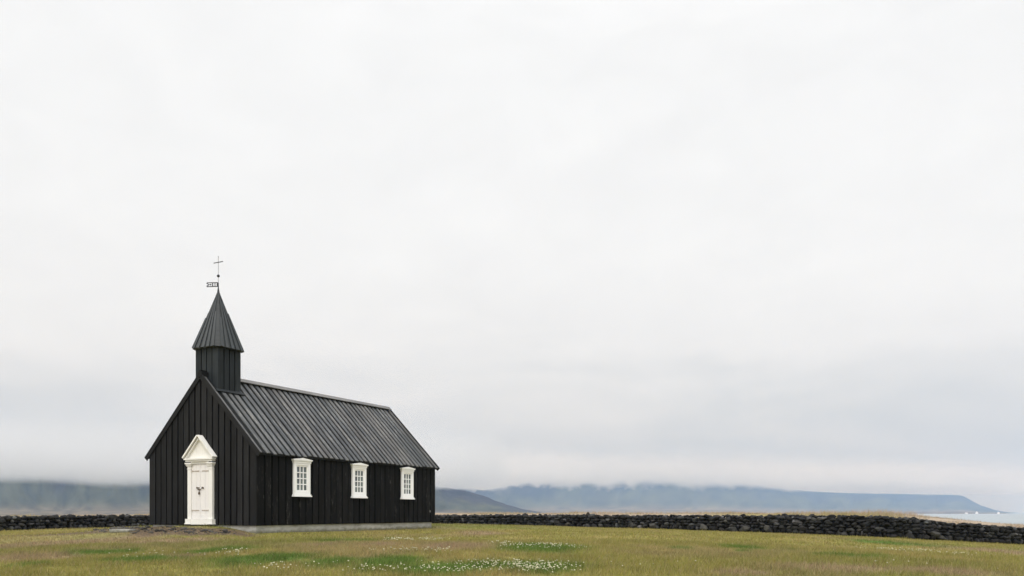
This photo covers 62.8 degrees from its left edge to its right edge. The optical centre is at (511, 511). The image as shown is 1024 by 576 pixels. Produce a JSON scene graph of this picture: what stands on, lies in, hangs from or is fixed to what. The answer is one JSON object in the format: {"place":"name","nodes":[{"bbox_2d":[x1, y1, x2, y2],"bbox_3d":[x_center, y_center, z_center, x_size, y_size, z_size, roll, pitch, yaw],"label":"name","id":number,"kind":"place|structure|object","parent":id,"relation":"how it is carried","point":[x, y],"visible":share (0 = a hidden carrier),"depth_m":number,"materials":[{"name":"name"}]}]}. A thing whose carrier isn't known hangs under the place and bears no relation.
{"place":"outdoors","nodes":[
{"label":"outdoors","id":0,"kind":"place"},
{"bbox_2d":[92,525,234,534],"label":"gravel","id":1,"kind":"structure","parent":0,"point":[225,531],"depth_m":27.86,"materials":[{"name":"grey gravel"}]},
{"bbox_2d":[0,456,540,515],"bbox_3d":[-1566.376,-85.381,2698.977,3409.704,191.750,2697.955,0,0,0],"label":"hills","id":2,"kind":"structure","parent":0,"point":[109,485],"depth_m":2309.73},
{"bbox_2d":[0,513,1023,575],"bbox_3d":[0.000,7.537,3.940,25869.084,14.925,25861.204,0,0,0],"label":"ground","id":3,"kind":"structure","parent":0,"point":[214,528],"depth_m":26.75,"materials":[{"name":"green plant"}]},
{"bbox_2d":[109,529,136,531],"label":"stone slab","id":4,"kind":"structure","parent":3,"relation":"on","point":[120,530],"depth_m":28.18,"materials":[{"name":"concrete"}]},
{"bbox_2d":[144,256,439,533],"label":"church","id":5,"kind":"structure","parent":3,"relation":"on","point":[230,448],"depth_m":29.60,"materials":[{"name":"wood"}]},
{"bbox_2d":[291,458,312,496],"bbox_3d":[-7.397,-1.221,29.555,0.125,1.368,0.991,0,0,27],"label":"window","id":6,"kind":"structure","parent":5,"relation":"in","point":[301,466],"depth_m":29.52,"materials":[{"name":"white paint"}]},
{"bbox_2d":[350,463,368,497],"bbox_3d":[-5.909,-1.221,32.478,0.125,1.368,0.991,0,0,27],"label":"window","id":7,"kind":"structure","parent":5,"relation":"in","point":[358,470],"depth_m":32.44,"materials":[{"name":"white paint"}]},
{"bbox_2d":[400,467,415,498],"bbox_3d":[-4.406,-1.221,35.427,0.125,1.368,0.991,0,0,27],"label":"window","id":8,"kind":"structure","parent":5,"relation":"in","point":[407,473],"depth_m":35.43,"materials":[{"name":"white paint"}]},
{"bbox_2d":[0,513,1023,544],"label":"dry stone wall","id":9,"kind":"structure","parent":3,"relation":"on","point":[880,526],"depth_m":43.63,"materials":[{"name":"black stone"}]},
{"bbox_2d":[123,537,997,574],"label":"flowers","id":10,"kind":"object","parent":3,"relation":"on","point":[521,563],"visible":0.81,"depth_m":12.89,"materials":[{"name":"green plant"}]},
{"bbox_2d":[0,0,1023,512],"label":"sky","id":11,"kind":"structure","parent":0,"point":[773,242],"materials":[{"name":"white"}]},
{"bbox_2d":[10,508,1023,527],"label":"dune grass","id":12,"kind":"structure","parent":0,"point":[883,513],"depth_m":79.66,"materials":[{"name":"green plant"}]},
{"bbox_2d":[444,472,1017,513],"bbox_3d":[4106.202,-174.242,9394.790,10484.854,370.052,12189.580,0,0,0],"label":"hills","id":13,"kind":"structure","parent":0,"point":[636,492],"depth_m":6480.75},
{"bbox_2d":[909,513,1023,524],"bbox_3d":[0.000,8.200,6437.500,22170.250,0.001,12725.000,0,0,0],"label":"sea","id":14,"kind":"structure","parent":0,"point":[1012,518],"depth_m":1249.72,"materials":[{"name":"liquid"}]}
]}

